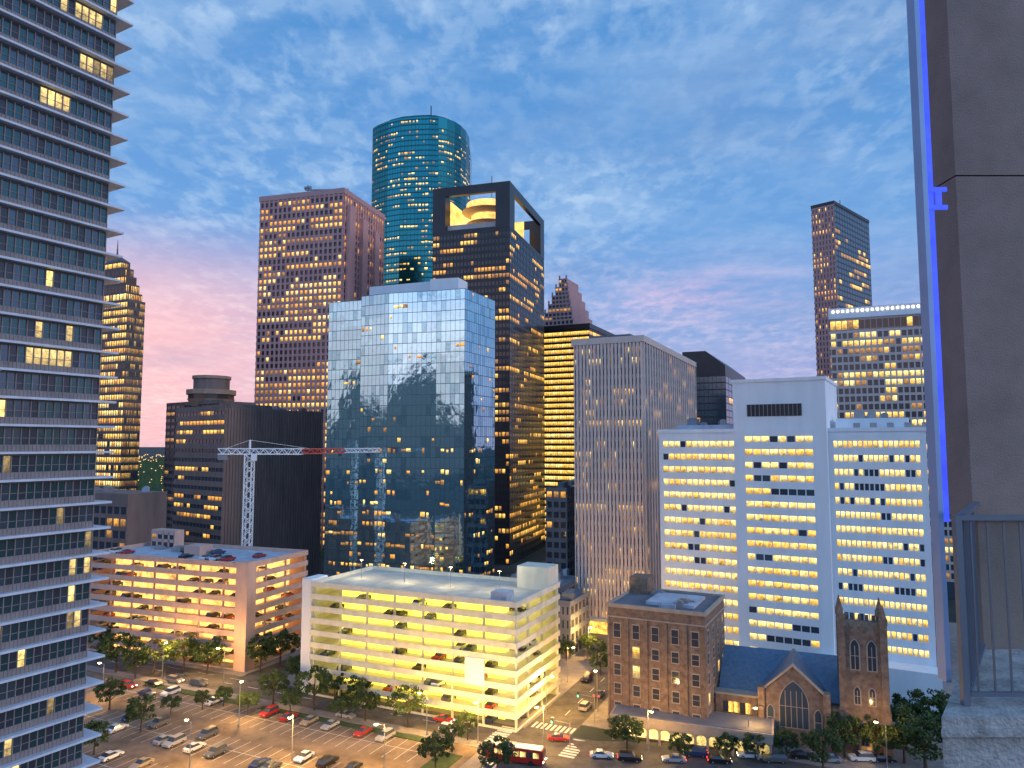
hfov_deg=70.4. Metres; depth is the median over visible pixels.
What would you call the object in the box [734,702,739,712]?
window
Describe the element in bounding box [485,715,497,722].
stored car
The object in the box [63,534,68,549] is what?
window
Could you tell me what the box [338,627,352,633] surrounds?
stored car
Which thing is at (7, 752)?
window
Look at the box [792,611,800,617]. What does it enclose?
window
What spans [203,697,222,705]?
parked car
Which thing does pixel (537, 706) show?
street lamp
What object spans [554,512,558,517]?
window
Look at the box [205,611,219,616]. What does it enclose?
stored car
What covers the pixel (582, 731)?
ground
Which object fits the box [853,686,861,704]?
window
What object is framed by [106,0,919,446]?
sky
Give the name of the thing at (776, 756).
parked car
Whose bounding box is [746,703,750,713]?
window
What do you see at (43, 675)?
window
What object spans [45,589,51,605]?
window
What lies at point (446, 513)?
window
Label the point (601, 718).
plaza
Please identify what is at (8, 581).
window
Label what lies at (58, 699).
window
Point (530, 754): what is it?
city bus
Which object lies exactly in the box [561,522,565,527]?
window
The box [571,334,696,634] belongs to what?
tan fin tower
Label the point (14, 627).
window
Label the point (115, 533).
window
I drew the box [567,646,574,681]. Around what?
street lamp
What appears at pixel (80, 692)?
window
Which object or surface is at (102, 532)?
window
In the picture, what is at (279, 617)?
stored car
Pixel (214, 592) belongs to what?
stored car
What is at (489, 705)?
stored car
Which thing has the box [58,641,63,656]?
window
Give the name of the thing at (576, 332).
window
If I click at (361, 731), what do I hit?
parked car
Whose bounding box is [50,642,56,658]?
window
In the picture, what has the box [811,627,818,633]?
window
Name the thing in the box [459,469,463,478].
window
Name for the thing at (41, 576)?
window
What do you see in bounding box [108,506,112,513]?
window
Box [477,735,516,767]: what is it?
tree
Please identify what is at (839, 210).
window
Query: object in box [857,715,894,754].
tree
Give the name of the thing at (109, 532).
window
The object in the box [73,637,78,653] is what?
window
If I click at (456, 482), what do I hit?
window
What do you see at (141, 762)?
parked car
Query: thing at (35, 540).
window
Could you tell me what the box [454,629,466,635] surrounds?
stored car
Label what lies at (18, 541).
window
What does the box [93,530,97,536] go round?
window
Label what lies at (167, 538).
plant room block
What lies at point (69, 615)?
window
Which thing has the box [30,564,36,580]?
window
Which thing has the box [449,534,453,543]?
window
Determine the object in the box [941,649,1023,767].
balcony slab
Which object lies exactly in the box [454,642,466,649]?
stored car
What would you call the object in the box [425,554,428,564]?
window
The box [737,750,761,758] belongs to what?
moving car
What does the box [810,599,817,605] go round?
window
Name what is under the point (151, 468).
distant lights
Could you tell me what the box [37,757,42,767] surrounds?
window
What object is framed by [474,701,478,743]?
street lamp
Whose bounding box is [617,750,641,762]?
moving car
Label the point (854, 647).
window
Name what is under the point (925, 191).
blue lit frame
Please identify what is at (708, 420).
window
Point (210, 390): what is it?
restaurant tower
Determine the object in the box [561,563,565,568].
window
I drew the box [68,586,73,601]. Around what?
window
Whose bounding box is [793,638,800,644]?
window
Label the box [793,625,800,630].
window
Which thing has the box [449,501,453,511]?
window
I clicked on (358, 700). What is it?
tree
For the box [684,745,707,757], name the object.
moving car
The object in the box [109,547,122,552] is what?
stored car
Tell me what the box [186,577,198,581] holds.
stored car
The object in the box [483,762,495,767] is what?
moving car
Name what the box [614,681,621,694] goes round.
window frame
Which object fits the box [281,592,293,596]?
stored car
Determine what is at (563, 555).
window
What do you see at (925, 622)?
window
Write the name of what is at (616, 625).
window frame
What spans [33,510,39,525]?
window
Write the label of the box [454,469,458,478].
window
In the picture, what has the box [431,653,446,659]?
stored car
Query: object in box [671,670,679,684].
window frame
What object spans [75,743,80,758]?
window
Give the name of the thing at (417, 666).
stored car
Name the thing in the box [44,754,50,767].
window
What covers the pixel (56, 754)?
window
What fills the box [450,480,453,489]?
window
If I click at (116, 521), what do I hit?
window
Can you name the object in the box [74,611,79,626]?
window
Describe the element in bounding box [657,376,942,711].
white hospital
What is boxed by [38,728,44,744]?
window
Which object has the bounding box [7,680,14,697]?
window
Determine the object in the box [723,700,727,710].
window
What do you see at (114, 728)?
parked car
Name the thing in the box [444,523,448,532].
window
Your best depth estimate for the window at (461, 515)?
263.18 m
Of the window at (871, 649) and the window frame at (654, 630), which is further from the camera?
the window frame at (654, 630)
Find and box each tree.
[83,719,109,754]
[88,622,118,646]
[93,676,127,709]
[96,631,141,671]
[122,647,148,678]
[123,694,156,731]
[137,640,175,673]
[160,694,181,714]
[170,634,199,671]
[192,637,228,673]
[194,689,209,709]
[213,685,233,705]
[235,691,260,714]
[245,636,276,671]
[257,668,289,703]
[263,628,300,666]
[279,687,302,711]
[285,656,300,679]
[292,665,334,710]
[327,673,348,697]
[327,692,352,717]
[347,675,373,695]
[351,688,380,720]
[385,684,426,727]
[417,730,454,767]
[439,722,464,750]
[454,710,477,739]
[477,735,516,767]
[558,636,576,660]
[578,633,598,646]
[583,638,607,660]
[588,652,607,675]
[603,714,645,749]
[667,732,694,754]
[713,732,740,756]
[741,732,765,761]
[773,726,799,757]
[800,728,844,767]
[825,712,864,757]
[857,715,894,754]
[878,723,925,763]
[887,714,942,767]
[890,690,937,750]
[907,688,950,742]
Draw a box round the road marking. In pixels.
[84,661,603,767]
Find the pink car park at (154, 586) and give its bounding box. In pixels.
[87,542,307,671]
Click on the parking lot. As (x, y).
(247, 736)
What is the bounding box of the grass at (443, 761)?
[143,684,462,767]
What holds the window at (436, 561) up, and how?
in the mirror glass tower at (411, 383)
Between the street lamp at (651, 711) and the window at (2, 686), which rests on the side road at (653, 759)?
the street lamp at (651, 711)
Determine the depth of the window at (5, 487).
80.61 m
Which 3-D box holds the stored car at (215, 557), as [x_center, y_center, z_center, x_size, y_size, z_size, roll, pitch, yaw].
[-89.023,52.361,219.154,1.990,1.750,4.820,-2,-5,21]
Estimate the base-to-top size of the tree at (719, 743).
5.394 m
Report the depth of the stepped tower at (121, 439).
385.59 m
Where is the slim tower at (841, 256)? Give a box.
[811,200,871,378]
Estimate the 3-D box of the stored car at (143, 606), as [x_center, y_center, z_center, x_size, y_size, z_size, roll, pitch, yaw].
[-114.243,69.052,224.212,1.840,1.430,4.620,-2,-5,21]
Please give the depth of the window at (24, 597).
81.87 m
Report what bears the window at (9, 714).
in the apartment tower at (61, 69)
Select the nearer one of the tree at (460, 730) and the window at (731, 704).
the tree at (460, 730)
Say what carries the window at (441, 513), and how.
in the mirror glass tower at (411, 383)
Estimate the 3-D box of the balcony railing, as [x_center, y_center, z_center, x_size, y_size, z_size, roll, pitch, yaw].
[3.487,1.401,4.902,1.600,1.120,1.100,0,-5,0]
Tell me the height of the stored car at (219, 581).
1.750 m
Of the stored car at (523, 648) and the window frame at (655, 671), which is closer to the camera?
the window frame at (655, 671)
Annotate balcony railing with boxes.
[950,501,1023,705]
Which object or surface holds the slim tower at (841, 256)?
on the ground at (582, 731)
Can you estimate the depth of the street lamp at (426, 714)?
159.84 m
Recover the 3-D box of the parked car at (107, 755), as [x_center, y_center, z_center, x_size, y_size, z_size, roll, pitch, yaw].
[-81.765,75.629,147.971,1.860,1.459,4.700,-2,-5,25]
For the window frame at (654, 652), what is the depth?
160.62 m
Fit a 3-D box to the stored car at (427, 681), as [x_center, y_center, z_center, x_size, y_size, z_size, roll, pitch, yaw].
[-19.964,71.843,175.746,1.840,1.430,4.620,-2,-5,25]
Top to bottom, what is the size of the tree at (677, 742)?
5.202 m
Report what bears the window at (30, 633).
in the apartment tower at (61, 69)
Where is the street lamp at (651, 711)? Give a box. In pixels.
[647,710,652,753]
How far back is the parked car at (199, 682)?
191.77 m
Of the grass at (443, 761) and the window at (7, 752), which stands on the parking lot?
the grass at (443, 761)
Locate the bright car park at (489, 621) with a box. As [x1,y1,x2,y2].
[300,559,560,732]
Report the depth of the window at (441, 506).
266.18 m
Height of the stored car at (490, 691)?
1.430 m
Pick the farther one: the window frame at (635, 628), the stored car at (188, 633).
the stored car at (188, 633)
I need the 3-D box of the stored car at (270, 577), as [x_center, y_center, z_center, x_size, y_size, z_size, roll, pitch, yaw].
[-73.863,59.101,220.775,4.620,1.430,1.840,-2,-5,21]
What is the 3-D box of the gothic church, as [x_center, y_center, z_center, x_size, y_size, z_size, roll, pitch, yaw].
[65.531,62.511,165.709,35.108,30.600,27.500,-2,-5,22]
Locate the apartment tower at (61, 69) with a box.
[0,0,133,767]
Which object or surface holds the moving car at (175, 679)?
on the road at (563, 705)
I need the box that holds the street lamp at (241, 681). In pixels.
[238,680,242,724]
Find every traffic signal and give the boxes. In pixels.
[551,717,569,738]
[577,691,594,720]
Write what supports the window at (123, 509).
in the dark building at (130, 517)
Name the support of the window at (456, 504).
in the mirror glass tower at (411, 383)
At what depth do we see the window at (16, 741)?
80.59 m
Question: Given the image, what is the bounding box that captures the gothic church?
[714,594,893,756]
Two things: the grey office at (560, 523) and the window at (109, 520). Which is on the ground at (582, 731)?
the grey office at (560, 523)
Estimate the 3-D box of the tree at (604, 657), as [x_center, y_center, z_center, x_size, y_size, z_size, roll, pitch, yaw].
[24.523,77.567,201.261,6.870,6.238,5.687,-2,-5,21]
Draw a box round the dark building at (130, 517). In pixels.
[90,485,166,611]
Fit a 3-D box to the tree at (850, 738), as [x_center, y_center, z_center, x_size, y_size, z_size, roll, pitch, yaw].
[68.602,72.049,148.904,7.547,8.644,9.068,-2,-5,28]
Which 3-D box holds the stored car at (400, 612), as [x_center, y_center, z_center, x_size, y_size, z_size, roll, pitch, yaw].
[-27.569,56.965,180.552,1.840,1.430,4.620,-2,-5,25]
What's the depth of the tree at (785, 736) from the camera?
146.80 m
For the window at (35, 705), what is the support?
in the apartment tower at (61, 69)
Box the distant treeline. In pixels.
[137,457,528,557]
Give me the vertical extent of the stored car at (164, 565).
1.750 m
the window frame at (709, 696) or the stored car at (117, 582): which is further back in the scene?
the stored car at (117, 582)
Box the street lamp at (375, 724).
[374,723,384,767]
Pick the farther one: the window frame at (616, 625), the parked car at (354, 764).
the window frame at (616, 625)
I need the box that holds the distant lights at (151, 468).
[138,454,163,489]
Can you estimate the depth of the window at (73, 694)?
86.10 m
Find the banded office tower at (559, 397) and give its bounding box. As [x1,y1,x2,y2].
[544,323,614,541]
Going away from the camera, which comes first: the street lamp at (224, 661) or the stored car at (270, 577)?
the street lamp at (224, 661)
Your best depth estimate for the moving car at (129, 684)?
190.27 m
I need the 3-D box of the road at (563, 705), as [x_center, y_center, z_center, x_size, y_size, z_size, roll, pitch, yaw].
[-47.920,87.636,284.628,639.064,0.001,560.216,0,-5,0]
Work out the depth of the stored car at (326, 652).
188.05 m
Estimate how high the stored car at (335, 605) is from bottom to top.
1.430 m
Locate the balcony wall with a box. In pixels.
[924,0,1023,648]
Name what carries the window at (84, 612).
in the apartment tower at (61, 69)
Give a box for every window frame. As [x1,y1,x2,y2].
[613,622,620,637]
[613,643,620,655]
[613,662,621,675]
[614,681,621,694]
[614,700,621,705]
[632,624,639,640]
[632,646,639,658]
[632,665,639,678]
[633,684,640,697]
[651,626,658,642]
[651,648,659,661]
[652,667,659,681]
[652,687,659,700]
[671,629,678,645]
[671,651,678,663]
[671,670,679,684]
[672,690,679,703]
[691,631,699,647]
[691,654,699,666]
[692,673,699,687]
[692,694,700,707]
[692,713,700,717]
[707,629,709,646]
[707,651,709,665]
[708,692,710,704]
[712,624,713,640]
[717,619,718,635]
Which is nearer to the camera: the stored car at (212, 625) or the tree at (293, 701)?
the tree at (293, 701)
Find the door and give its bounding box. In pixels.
[797,733,809,748]
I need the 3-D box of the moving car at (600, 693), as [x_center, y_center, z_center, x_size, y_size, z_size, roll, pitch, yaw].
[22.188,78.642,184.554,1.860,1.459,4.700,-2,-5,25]
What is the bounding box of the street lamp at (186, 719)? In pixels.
[185,718,190,767]
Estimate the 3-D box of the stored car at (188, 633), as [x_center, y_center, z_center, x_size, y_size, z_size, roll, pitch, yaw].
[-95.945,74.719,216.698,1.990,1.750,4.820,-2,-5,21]
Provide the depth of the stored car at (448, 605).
173.64 m
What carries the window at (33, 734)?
in the apartment tower at (61, 69)
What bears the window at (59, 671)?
in the apartment tower at (61, 69)
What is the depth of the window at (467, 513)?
265.47 m
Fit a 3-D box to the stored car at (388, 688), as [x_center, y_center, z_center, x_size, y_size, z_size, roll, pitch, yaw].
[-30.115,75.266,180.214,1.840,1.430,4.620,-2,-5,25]
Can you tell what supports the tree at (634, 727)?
on the side road at (653, 759)
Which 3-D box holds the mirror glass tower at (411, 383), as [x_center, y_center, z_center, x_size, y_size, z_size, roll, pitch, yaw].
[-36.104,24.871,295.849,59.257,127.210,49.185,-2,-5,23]
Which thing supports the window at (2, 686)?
in the apartment tower at (61, 69)
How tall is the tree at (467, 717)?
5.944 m
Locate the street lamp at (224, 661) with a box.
[216,647,224,682]
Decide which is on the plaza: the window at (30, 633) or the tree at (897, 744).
the tree at (897, 744)
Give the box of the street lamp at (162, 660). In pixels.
[161,641,167,677]
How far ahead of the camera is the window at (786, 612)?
193.16 m
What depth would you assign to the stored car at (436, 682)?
172.77 m
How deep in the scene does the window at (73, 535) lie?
86.88 m
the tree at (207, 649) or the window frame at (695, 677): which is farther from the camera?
the tree at (207, 649)
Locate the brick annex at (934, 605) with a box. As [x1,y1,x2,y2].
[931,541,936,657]
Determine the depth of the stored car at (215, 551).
229.26 m
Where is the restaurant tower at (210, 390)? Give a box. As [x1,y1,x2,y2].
[163,375,255,528]
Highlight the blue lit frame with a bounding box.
[906,0,951,682]
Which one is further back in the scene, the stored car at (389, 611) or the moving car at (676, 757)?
the stored car at (389, 611)
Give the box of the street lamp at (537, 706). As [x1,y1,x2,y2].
[534,705,543,745]
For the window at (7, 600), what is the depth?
80.35 m
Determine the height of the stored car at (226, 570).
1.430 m
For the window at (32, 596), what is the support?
in the apartment tower at (61, 69)
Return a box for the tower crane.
[218,440,379,545]
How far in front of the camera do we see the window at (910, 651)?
180.81 m
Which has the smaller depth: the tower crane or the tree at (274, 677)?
the tree at (274, 677)
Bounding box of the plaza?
[581,622,958,767]
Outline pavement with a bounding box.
[89,620,607,727]
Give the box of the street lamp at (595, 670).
[594,669,597,711]
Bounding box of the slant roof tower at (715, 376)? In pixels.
[682,351,744,424]
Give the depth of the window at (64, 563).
85.85 m
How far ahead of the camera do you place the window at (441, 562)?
264.56 m
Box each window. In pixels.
[0,0,115,767]
[0,512,6,528]
[0,540,5,557]
[0,653,7,671]
[0,683,5,699]
[0,712,4,728]
[1,484,8,500]
[2,625,8,642]
[3,596,10,613]
[4,739,11,756]
[5,568,12,584]
[6,710,12,726]
[7,539,13,556]
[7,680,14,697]
[8,511,15,527]
[9,652,15,668]
[10,484,16,499]
[10,623,17,640]
[12,595,18,611]
[13,736,19,753]
[14,566,20,583]
[14,707,21,724]
[15,538,22,555]
[16,678,22,695]
[17,511,23,527]
[17,650,24,666]
[19,621,25,638]
[20,593,27,610]
[21,734,27,750]
[22,565,28,582]
[23,705,29,721]
[24,538,30,554]
[24,676,30,693]
[25,510,31,526]
[26,648,32,664]
[27,620,33,636]
[29,592,35,608]
[29,731,36,747]
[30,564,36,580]
[31,702,37,719]
[32,537,38,553]
[32,674,38,691]
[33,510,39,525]
[34,646,40,662]
[35,618,41,634]
[37,591,43,607]
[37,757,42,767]
[38,563,44,579]
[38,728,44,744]
[39,700,45,716]
[40,536,46,552]
[41,509,47,524]
[41,672,46,688]
[42,644,48,660]
[43,617,49,633]
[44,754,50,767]
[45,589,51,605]
[46,562,52,578]
[46,726,51,741]
[47,698,53,714]
[48,535,53,551]
[48,670,54,686]
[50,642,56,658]
[51,615,57,631]
[52,751,58,767]
[53,588,58,604]
[54,561,60,577]
[54,723,59,739]
[55,534,61,550]
[55,695,61,711]
[56,668,62,684]
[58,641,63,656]
[59,613,65,629]
[60,587,66,602]
[60,748,65,764]
[61,721,67,736]
[62,560,67,575]
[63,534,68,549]
[63,693,68,709]
[64,666,69,682]
[65,639,71,655]
[67,612,72,628]
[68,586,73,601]
[68,746,73,761]
[69,559,75,574]
[69,718,74,734]
[70,691,76,707]
[71,533,76,548]
[71,664,77,680]
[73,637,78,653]
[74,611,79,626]
[75,584,81,600]
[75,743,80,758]
[76,716,82,731]
[77,558,82,573]
[78,689,83,704]
[79,662,84,677]
[80,636,85,651]
[81,609,87,625]
[83,583,88,598]
[84,557,89,572]
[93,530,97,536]
[93,541,97,548]
[94,506,98,512]
[94,517,98,524]
[95,263,144,485]
[99,541,103,548]
[100,518,104,524]
[100,530,104,536]
[101,506,105,513]
[106,530,111,537]
[106,542,110,547]
[107,518,111,525]
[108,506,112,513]
[113,531,117,537]
[114,507,118,513]
[114,519,118,525]
[120,519,125,526]
[120,531,124,538]
[121,507,125,514]
[164,406,176,526]
[173,411,209,542]
[256,196,382,551]
[324,289,494,576]
[372,119,469,284]
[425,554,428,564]
[430,533,434,542]
[430,555,433,564]
[433,230,544,560]
[435,522,438,532]
[435,533,438,543]
[435,544,438,553]
[435,555,438,564]
[439,544,443,554]
[439,555,443,565]
[440,501,443,510]
[440,512,443,521]
[440,523,443,532]
[440,533,443,543]
[444,512,448,521]
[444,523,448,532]
[444,534,448,543]
[444,545,448,554]
[444,555,448,565]
[445,490,448,500]
[445,501,448,510]
[449,490,453,500]
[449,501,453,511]
[449,512,453,522]
[449,523,453,532]
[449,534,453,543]
[449,545,453,554]
[449,556,453,565]
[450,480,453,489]
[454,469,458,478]
[454,480,458,489]
[454,491,458,500]
[454,501,458,511]
[454,512,458,522]
[454,523,458,533]
[454,534,458,544]
[454,545,458,555]
[454,556,457,566]
[459,458,463,467]
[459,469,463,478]
[459,480,463,489]
[459,491,463,500]
[459,502,463,511]
[459,512,463,522]
[459,523,463,533]
[459,534,462,544]
[459,545,462,555]
[459,556,462,566]
[466,512,468,521]
[544,331,599,539]
[547,491,551,496]
[547,552,551,557]
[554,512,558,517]
[554,522,558,527]
[554,532,558,537]
[554,542,558,547]
[554,552,558,557]
[561,512,565,517]
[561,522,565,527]
[561,553,565,558]
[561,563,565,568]
[575,346,641,616]
[663,436,926,647]
[697,417,732,424]
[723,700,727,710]
[729,701,733,711]
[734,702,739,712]
[740,703,744,713]
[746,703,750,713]
[766,704,774,727]
[775,623,782,628]
[776,636,783,642]
[779,681,809,730]
[784,610,791,616]
[784,624,791,629]
[784,637,791,643]
[792,597,799,603]
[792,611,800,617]
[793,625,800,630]
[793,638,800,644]
[801,584,808,590]
[801,598,808,604]
[801,612,809,618]
[802,626,809,632]
[802,639,809,645]
[810,585,817,591]
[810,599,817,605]
[810,613,818,619]
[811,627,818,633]
[811,641,819,647]
[813,206,871,351]
[814,710,822,733]
[830,316,953,578]
[849,639,860,670]
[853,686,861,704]
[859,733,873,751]
[860,721,869,746]
[866,640,877,672]
[868,688,876,706]
[902,633,906,639]
[908,649,912,655]
[919,650,923,656]
[923,620,927,626]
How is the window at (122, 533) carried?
in the dark building at (130, 517)
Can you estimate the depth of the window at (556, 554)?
297.17 m
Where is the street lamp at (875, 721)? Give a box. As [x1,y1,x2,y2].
[874,720,887,767]
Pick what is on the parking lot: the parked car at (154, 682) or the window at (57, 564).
the parked car at (154, 682)
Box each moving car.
[119,679,137,689]
[166,674,183,683]
[433,714,453,721]
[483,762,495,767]
[548,732,569,741]
[590,749,612,759]
[593,690,604,697]
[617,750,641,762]
[662,753,685,763]
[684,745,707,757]
[707,753,731,764]
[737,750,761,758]
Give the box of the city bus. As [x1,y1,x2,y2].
[485,739,545,765]
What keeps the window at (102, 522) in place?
in the dark building at (130, 517)
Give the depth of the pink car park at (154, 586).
219.09 m
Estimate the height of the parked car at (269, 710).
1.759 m
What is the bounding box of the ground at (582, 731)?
[138,447,955,741]
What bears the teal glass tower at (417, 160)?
on the ground at (582, 731)
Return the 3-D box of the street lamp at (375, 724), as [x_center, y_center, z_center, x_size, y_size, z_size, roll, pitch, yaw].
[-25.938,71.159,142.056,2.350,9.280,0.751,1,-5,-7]
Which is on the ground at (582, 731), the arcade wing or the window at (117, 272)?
the arcade wing
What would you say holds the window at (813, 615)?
in the white hospital
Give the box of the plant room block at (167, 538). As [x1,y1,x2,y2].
[151,528,183,548]
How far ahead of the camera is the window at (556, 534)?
297.78 m
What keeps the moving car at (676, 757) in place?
on the side road at (653, 759)
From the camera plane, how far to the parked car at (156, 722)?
164.62 m
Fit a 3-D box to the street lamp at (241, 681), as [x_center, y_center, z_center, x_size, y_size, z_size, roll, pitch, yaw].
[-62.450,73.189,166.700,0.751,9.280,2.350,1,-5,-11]
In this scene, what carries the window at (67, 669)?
in the apartment tower at (61, 69)
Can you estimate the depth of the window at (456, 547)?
262.89 m
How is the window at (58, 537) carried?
in the apartment tower at (61, 69)
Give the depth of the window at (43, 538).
83.86 m
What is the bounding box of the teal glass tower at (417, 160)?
[372,106,471,285]
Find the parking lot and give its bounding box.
[83,670,479,767]
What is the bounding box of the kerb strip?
[86,665,486,767]
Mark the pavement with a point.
(579, 666)
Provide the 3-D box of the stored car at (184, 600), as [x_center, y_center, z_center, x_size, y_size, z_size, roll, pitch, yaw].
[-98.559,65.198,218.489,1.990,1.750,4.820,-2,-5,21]
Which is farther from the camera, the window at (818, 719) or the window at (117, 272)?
the window at (117, 272)
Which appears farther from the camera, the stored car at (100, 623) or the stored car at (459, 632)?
the stored car at (100, 623)
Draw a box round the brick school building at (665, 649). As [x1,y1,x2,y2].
[606,573,724,727]
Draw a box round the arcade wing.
[610,704,773,759]
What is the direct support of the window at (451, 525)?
in the mirror glass tower at (411, 383)
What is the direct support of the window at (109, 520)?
in the dark building at (130, 517)
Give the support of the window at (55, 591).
in the apartment tower at (61, 69)
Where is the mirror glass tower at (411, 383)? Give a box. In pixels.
[323,278,494,576]
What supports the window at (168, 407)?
in the restaurant tower at (210, 390)
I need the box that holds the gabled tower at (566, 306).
[544,275,591,325]
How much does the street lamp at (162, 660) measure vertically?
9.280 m
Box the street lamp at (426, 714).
[417,692,427,734]
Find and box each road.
[87,561,607,767]
[570,740,826,767]
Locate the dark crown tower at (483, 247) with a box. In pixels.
[432,176,544,564]
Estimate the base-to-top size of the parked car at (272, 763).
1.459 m
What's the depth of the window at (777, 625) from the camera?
193.99 m
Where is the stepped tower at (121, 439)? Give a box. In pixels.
[95,243,144,489]
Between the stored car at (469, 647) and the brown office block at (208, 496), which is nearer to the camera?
the stored car at (469, 647)
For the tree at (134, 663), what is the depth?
197.97 m
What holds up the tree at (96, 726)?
on the parking lot
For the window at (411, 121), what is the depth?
552.88 m
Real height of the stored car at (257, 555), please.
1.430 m
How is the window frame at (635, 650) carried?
in the brick school building at (665, 649)
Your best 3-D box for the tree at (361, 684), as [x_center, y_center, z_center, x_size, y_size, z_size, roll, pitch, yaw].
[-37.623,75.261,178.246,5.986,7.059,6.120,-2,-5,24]
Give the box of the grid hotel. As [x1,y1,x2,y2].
[828,303,954,599]
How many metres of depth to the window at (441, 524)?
265.54 m
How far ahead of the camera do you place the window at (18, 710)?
80.83 m
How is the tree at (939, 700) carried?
on the plaza
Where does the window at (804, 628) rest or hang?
in the white hospital
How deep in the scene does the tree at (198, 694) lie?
175.00 m
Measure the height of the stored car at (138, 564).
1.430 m
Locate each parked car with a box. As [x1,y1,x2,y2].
[98,750,123,761]
[106,723,128,733]
[120,709,142,721]
[128,757,154,767]
[137,688,155,695]
[145,678,162,685]
[147,714,170,728]
[152,734,171,745]
[160,685,180,696]
[161,732,186,747]
[182,742,206,752]
[189,677,208,686]
[195,725,218,739]
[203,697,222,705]
[203,742,227,758]
[248,757,270,767]
[259,704,279,717]
[260,760,282,767]
[279,712,298,721]
[293,750,314,762]
[299,715,318,725]
[316,754,338,767]
[320,719,339,729]
[335,710,355,718]
[344,761,362,767]
[353,726,371,736]
[375,727,395,741]
[438,721,457,733]
[578,700,591,710]
[581,672,592,682]
[761,751,787,763]
[789,749,813,759]
[817,753,842,763]
[848,750,875,762]
[874,753,896,763]
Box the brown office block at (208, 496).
[172,404,322,576]
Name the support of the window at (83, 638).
in the apartment tower at (61, 69)
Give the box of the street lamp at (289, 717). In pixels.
[288,716,292,760]
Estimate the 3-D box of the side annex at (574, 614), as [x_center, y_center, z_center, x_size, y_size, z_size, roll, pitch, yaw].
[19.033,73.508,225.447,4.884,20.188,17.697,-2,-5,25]
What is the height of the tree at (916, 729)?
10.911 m
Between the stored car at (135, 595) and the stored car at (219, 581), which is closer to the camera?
the stored car at (219, 581)
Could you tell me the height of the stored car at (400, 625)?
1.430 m
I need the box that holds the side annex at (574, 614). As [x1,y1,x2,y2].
[558,587,589,658]
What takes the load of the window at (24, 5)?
in the apartment tower at (61, 69)
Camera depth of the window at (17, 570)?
81.36 m
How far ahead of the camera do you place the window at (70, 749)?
85.60 m
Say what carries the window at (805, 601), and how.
in the white hospital
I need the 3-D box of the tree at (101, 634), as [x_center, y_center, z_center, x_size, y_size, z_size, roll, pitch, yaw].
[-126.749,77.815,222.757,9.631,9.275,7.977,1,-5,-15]
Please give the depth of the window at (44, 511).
84.13 m
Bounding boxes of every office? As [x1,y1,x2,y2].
[511,569,574,599]
[545,479,574,575]
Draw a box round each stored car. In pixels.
[95,621,107,625]
[97,559,110,563]
[100,612,114,615]
[102,590,115,594]
[108,580,122,584]
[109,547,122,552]
[115,570,126,574]
[119,549,134,553]
[121,571,136,575]
[121,592,134,596]
[128,593,142,597]
[130,562,143,565]
[134,604,148,608]
[134,615,147,619]
[140,627,154,631]
[147,638,160,643]
[149,606,162,610]
[156,563,170,567]
[168,630,182,634]
[177,597,190,602]
[178,553,193,557]
[182,631,196,636]
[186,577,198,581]
[193,589,205,592]
[199,555,209,559]
[201,578,213,582]
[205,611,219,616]
[205,623,219,628]
[207,590,220,594]
[209,554,221,560]
[210,549,225,554]
[212,635,226,640]
[215,578,228,583]
[216,568,228,572]
[220,555,235,561]
[220,613,234,618]
[252,553,266,557]
[257,566,270,571]
[262,619,275,623]
[263,575,276,580]
[263,586,276,590]
[274,615,287,619]
[275,604,288,608]
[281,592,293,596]
[320,650,336,655]
[329,602,344,607]
[336,664,351,670]
[336,689,351,695]
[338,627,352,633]
[356,593,370,598]
[382,685,397,691]
[384,608,396,614]
[392,647,407,654]
[396,610,407,615]
[396,622,407,628]
[412,598,426,604]
[412,663,426,670]
[424,612,436,618]
[424,678,432,684]
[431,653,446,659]
[431,679,446,686]
[441,694,456,701]
[442,602,456,608]
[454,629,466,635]
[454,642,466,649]
[454,656,464,662]
[463,644,476,650]
[485,660,497,667]
[485,688,497,695]
[485,701,497,708]
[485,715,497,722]
[509,606,525,611]
[509,646,525,651]
[529,638,536,645]
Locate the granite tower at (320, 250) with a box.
[254,185,384,551]

